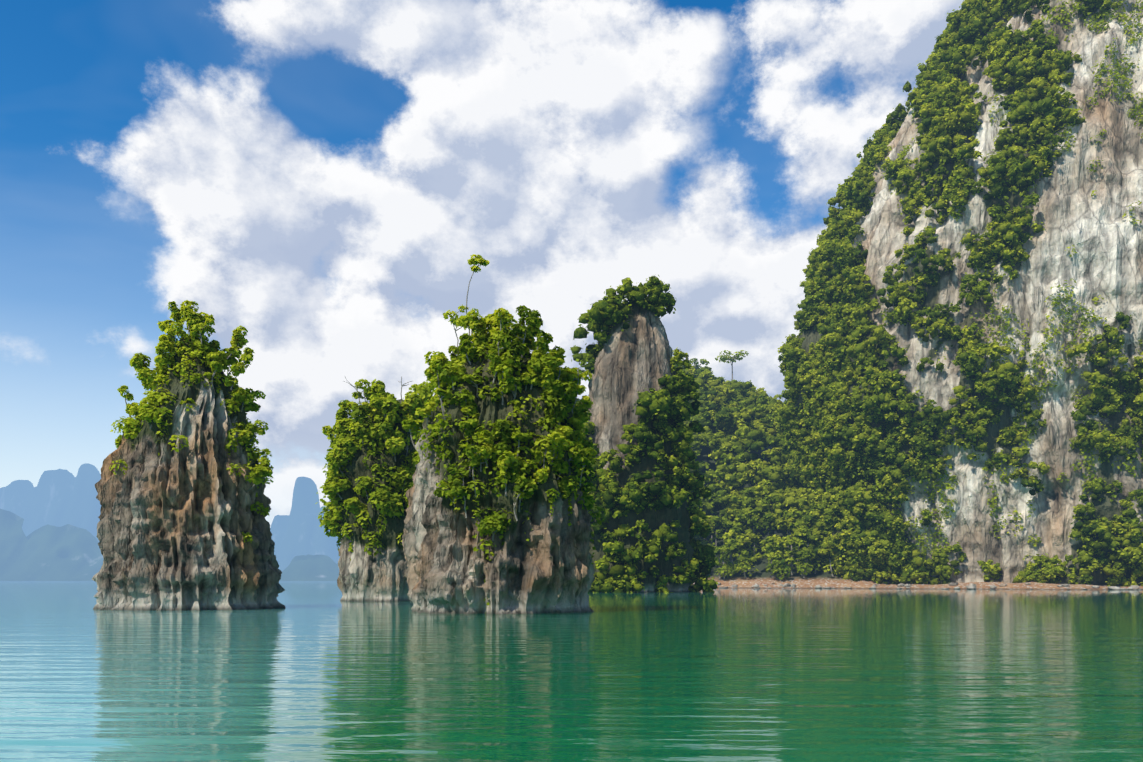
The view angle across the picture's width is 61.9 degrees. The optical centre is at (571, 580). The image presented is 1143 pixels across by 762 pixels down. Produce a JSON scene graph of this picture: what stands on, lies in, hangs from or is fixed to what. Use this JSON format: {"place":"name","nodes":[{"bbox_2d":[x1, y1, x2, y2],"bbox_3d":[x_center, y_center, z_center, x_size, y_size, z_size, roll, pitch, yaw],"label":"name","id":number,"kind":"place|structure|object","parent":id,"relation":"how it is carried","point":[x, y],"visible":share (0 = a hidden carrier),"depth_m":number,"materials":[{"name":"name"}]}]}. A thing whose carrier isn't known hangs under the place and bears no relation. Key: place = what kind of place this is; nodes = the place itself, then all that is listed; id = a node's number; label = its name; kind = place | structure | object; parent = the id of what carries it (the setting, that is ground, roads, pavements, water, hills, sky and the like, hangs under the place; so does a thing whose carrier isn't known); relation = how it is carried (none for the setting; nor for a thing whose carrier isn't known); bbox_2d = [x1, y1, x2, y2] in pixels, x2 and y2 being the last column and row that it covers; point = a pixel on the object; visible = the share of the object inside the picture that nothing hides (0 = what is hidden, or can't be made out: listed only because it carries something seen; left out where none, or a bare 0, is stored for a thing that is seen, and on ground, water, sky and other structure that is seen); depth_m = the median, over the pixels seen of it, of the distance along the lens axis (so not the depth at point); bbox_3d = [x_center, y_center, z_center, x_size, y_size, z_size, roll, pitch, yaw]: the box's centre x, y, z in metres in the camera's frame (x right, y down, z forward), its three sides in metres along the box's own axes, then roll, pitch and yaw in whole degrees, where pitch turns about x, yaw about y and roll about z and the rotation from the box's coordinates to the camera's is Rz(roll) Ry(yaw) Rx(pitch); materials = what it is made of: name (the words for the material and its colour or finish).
{"place":"outdoors","nodes":[
{"label":"outdoors","id":0,"kind":"place"},
{"bbox_2d":[0,509,338,580],"bbox_3d":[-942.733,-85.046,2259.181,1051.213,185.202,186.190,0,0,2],"label":"mountains","id":1,"kind":"structure","parent":0,"point":[68,552],"depth_m":2292.32,"materials":[{"name":"blue stone"}]},
{"bbox_2d":[0,463,339,570],"bbox_3d":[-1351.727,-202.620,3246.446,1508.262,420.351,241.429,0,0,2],"label":"mountains","id":2,"kind":"structure","parent":0,"point":[59,497],"depth_m":3321.74,"materials":[{"name":"blue stone"}]},
{"bbox_2d":[0,0,964,534],"label":"sky","id":3,"kind":"structure","parent":0,"point":[323,179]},
{"bbox_2d":[0,581,1142,761],"bbox_3d":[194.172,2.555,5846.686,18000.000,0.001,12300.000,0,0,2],"label":"lake water","id":4,"kind":"structure","parent":0,"point":[315,671],"depth_m":24.52,"materials":[{"name":"green liquid"}]},
{"bbox_2d":[92,335,284,610],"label":"rock pillar","id":5,"kind":"structure","parent":4,"relation":"in","point":[172,525],"depth_m":81.80,"materials":[{"name":"stone"}]},
{"bbox_2d":[335,399,420,601],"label":"rock pillar","id":6,"kind":"structure","parent":4,"relation":"in","point":[365,576],"depth_m":114.72,"materials":[{"name":"stone"}]},
{"bbox_2d":[402,343,596,613],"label":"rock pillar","id":7,"kind":"structure","parent":4,"relation":"in","point":[548,567],"depth_m":73.00,"materials":[{"name":"stone"}]},
{"bbox_2d":[109,254,605,608],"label":"vegetation pillars","id":8,"kind":"structure","parent":7,"relation":"on","point":[546,362],"depth_m":78.01,"materials":[{"name":"green plant"}]},
{"bbox_2d":[587,302,693,592],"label":"rock pillar","id":9,"kind":"structure","parent":4,"relation":"in","point":[632,362],"depth_m":202.16,"materials":[{"name":"stone"}]},
{"bbox_2d":[688,416,1142,589],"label":"forest hill ground","id":10,"kind":"structure","parent":0,"point":[761,577],"depth_m":310.49,"materials":[{"name":"beige sand"}]},
{"bbox_2d":[124,262,833,580],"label":"tree branches","id":11,"kind":"object","parent":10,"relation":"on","point":[514,392],"visible":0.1,"depth_m":78.26,"materials":[{"name":"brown plant"}]},
{"bbox_2d":[717,582,1142,589],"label":"shore boulders","id":12,"kind":"object","parent":10,"relation":"on","point":[973,586],"depth_m":273.27,"materials":[{"name":"stone"}]},
{"bbox_2d":[795,0,1142,584],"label":"cliff","id":13,"kind":"structure","parent":0,"point":[1101,234],"depth_m":275.22,"materials":[{"name":"stone"}]},
{"bbox_2d":[570,0,1142,592],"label":"trees","id":14,"kind":"object","parent":13,"relation":"on","point":[786,568],"visible":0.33,"depth_m":284.46,"materials":[{"name":"green plant"}]}
]}

